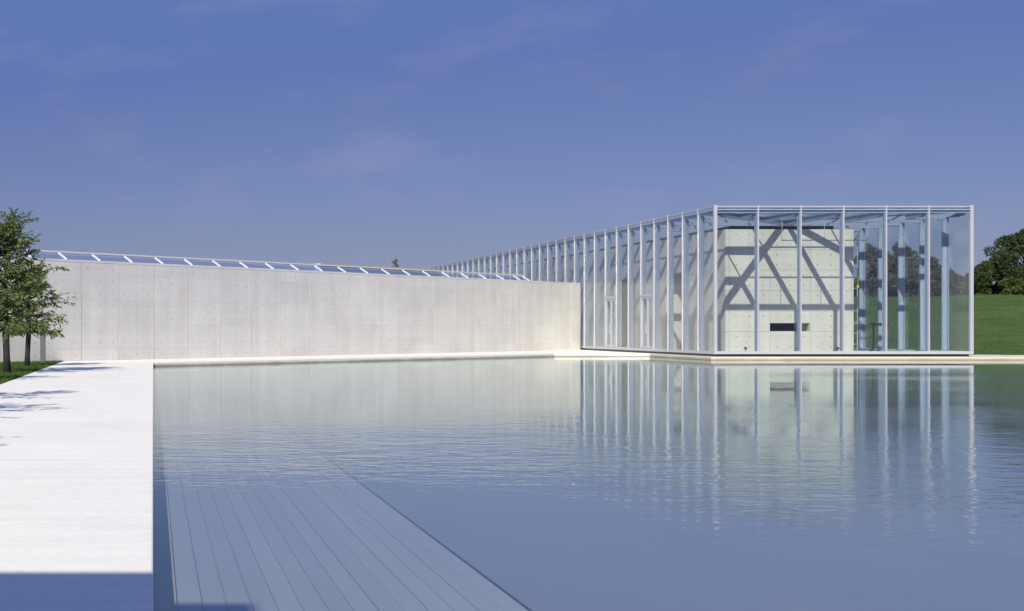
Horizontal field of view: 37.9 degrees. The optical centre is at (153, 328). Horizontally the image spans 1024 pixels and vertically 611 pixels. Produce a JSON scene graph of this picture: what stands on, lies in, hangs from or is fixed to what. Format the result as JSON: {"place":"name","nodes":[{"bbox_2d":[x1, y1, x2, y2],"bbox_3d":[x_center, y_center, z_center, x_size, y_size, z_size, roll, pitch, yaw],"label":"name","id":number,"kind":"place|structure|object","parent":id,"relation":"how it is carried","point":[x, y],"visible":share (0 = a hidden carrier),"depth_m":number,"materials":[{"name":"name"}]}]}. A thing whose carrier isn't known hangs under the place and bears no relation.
{"place":"outdoors","nodes":[
{"label":"outdoors","id":0,"kind":"place"},
{"bbox_2d":[0,360,62,383],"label":"lawn grass","id":1,"kind":"structure","parent":0,"point":[19,369],"depth_m":40.91,"materials":[{"name":"green plant"}]},
{"bbox_2d":[0,363,152,610],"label":"walkway","id":2,"kind":"structure","parent":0,"point":[76,486],"depth_m":10.41,"materials":[{"name":"white concrete"}]},
{"bbox_2d":[60,350,653,366],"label":"terrace","id":3,"kind":"structure","parent":0,"point":[341,358],"depth_m":58.52,"materials":[{"name":"concrete"}]},
{"bbox_2d":[0,249,580,361],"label":"gallery wing","id":4,"kind":"structure","parent":3,"relation":"on","point":[130,310],"depth_m":59.78,"materials":[{"name":"grey concrete"}]},
{"bbox_2d":[314,263,439,276],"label":"skylight","id":5,"kind":"structure","parent":4,"relation":"on","point":[368,270],"depth_m":82.74},
{"bbox_2d":[0,0,1023,290],"label":"sky","id":6,"kind":"structure","parent":0,"point":[423,134],"materials":[{"name":"blue"}]},
{"bbox_2d":[153,352,1023,549],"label":"water","id":7,"kind":"structure","parent":0,"point":[902,419],"depth_m":19.10,"materials":[{"name":"blue liquid"}]},
{"bbox_2d":[153,432,1023,610],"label":"pool floor","id":8,"kind":"structure","parent":0,"point":[542,558],"depth_m":9.13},
{"bbox_2d":[154,437,176,610],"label":"pool ledge","id":9,"kind":"object","parent":8,"relation":"on","point":[164,590],"depth_m":8.55,"materials":[{"name":"concrete"}]},
{"bbox_2d":[163,437,347,610],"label":"pool shelf","id":10,"kind":"object","parent":8,"relation":"on","point":[212,551],"depth_m":8.67,"materials":[{"name":"grey concrete"}]},
{"bbox_2d":[165,428,527,610],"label":"plank floor","id":11,"kind":"structure","parent":10,"relation":"on","point":[376,553],"depth_m":8.62,"materials":[{"name":"wood"}]},
{"bbox_2d":[293,433,531,610],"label":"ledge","id":12,"kind":"object","parent":8,"relation":"on","point":[480,573],"depth_m":8.68,"materials":[{"name":"concrete"}]},
{"bbox_2d":[504,350,1023,359],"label":"pool rim","id":13,"kind":"object","parent":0,"point":[995,357],"visible":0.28,"depth_m":58.70,"materials":[{"name":"concrete"}]},
{"bbox_2d":[418,205,973,356],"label":"glass pavilion","id":14,"kind":"structure","parent":13,"relation":"on","point":[840,219],"depth_m":63.86,"materials":[{"name":"metal"}]},
{"bbox_2d":[605,296,615,346],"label":"door","id":15,"kind":"structure","parent":14,"relation":"in","point":[610,298],"depth_m":73.04,"materials":[{"name":"paint"}]},
{"bbox_2d":[641,293,652,347],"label":"door","id":16,"kind":"structure","parent":14,"relation":"in","point":[643,296],"depth_m":67.60,"materials":[{"name":"paint"}]},
{"bbox_2d":[446,226,853,350],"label":"concrete hall","id":17,"kind":"structure","parent":14,"relation":"in","point":[777,291],"depth_m":64.80,"materials":[{"name":"beige concrete"}]},
{"bbox_2d":[622,279,626,346],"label":"door","id":18,"kind":"structure","parent":17,"relation":"in","point":[624,282],"depth_m":79.28,"materials":[{"name":"glass"}]},
{"bbox_2d":[634,279,635,347],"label":"door","id":19,"kind":"structure","parent":17,"relation":"in","point":[634,279],"depth_m":77.63,"materials":[{"name":"metal"}]},
{"bbox_2d":[781,219,867,240],"bbox_3d":[29.075,-4.268,61.100,3.750,1.015,0.100,0,0,0],"label":"lighting rail","id":20,"kind":"object","parent":14,"relation":"hanging from","point":[832,240],"visible":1,"depth_m":61.08,"materials":[{"name":"metal"}]},
{"bbox_2d":[870,323,888,350],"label":"trestle","id":21,"kind":"object","parent":14,"relation":"on","point":[875,324],"visible":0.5,"depth_m":65.14,"materials":[{"name":"metal"}]},
{"bbox_2d":[853,235,866,350],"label":"scaffold ladder","id":22,"kind":"object","parent":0,"point":[857,323],"visible":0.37,"depth_m":65.98,"materials":[{"name":"metal"}]},
{"bbox_2d":[802,295,1023,353],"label":"embankment","id":23,"kind":"structure","parent":0,"point":[952,318],"depth_m":86.94,"materials":[{"name":"green plant"}]},
{"bbox_2d":[853,242,889,296],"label":"tree","id":24,"kind":"object","parent":23,"relation":"on","point":[871,252],"visible":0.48,"depth_m":123.43,"materials":[{"name":"green plant"}]},
{"bbox_2d":[872,251,897,296],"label":"bronze tree","id":25,"kind":"object","parent":23,"relation":"on","point":[888,253],"visible":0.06,"depth_m":127.48,"materials":[{"name":"green plant"}]},
{"bbox_2d":[877,241,918,296],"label":"tree","id":26,"kind":"object","parent":23,"relation":"on","point":[911,282],"visible":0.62,"depth_m":121.34,"materials":[{"name":"green plant"}]},
{"bbox_2d":[911,256,939,294],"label":"tree","id":27,"kind":"object","parent":23,"relation":"on","point":[933,266],"visible":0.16,"depth_m":125.38,"materials":[{"name":"green plant"}]},
{"bbox_2d":[865,294,1023,354],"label":"embankment grass","id":28,"kind":"structure","parent":23,"relation":"on","point":[996,352],"depth_m":85.88,"materials":[{"name":"green plant"}]},
{"bbox_2d":[930,265,963,296],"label":"tree","id":29,"kind":"object","parent":23,"relation":"on","point":[954,283],"visible":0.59,"depth_m":123.54,"materials":[{"name":"green plant"}]},
{"bbox_2d":[954,273,968,294],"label":"bronze tree","id":30,"kind":"object","parent":23,"relation":"on","point":[964,282],"visible":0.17,"depth_m":129.37,"materials":[{"name":"green plant"}]},
{"bbox_2d":[963,260,1013,294],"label":"evergreen tree","id":31,"kind":"object","parent":23,"relation":"on","point":[987,290],"visible":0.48,"depth_m":118.34,"materials":[{"name":"green plant"}]},
{"bbox_2d":[974,228,1023,294],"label":"evergreen tree","id":32,"kind":"object","parent":23,"relation":"on","point":[1009,256],"visible":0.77,"depth_m":117.40,"materials":[{"name":"green plant"}]},
{"bbox_2d":[998,277,1023,294],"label":"shrub","id":33,"kind":"object","parent":23,"relation":"on","point":[1017,288],"visible":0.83,"depth_m":113.73,"materials":[{"name":"green plant"}]},
{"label":"lawn","id":34,"kind":"structure","parent":0,"visible":0},
{"bbox_2d":[0,257,69,365],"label":"cherry tree","id":35,"kind":"object","parent":34,"relation":"on","point":[26,316],"visible":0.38,"depth_m":44.14,"materials":[{"name":"green plant"}]},
{"bbox_2d":[0,205,75,372],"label":"cherry tree","id":36,"kind":"object","parent":34,"relation":"on","point":[8,234],"visible":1,"depth_m":37.44,"materials":[{"name":"green plant"}]},
{"bbox_2d":[40,331,45,361],"bbox_3d":[-3.840,0.620,49.000,0.188,1.200,0.188,0,0,0],"label":"bollard","id":37,"kind":"object","parent":34,"relation":"on","point":[42,348],"visible":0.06,"depth_m":48.91,"materials":[{"name":"grey paint"}]}
]}

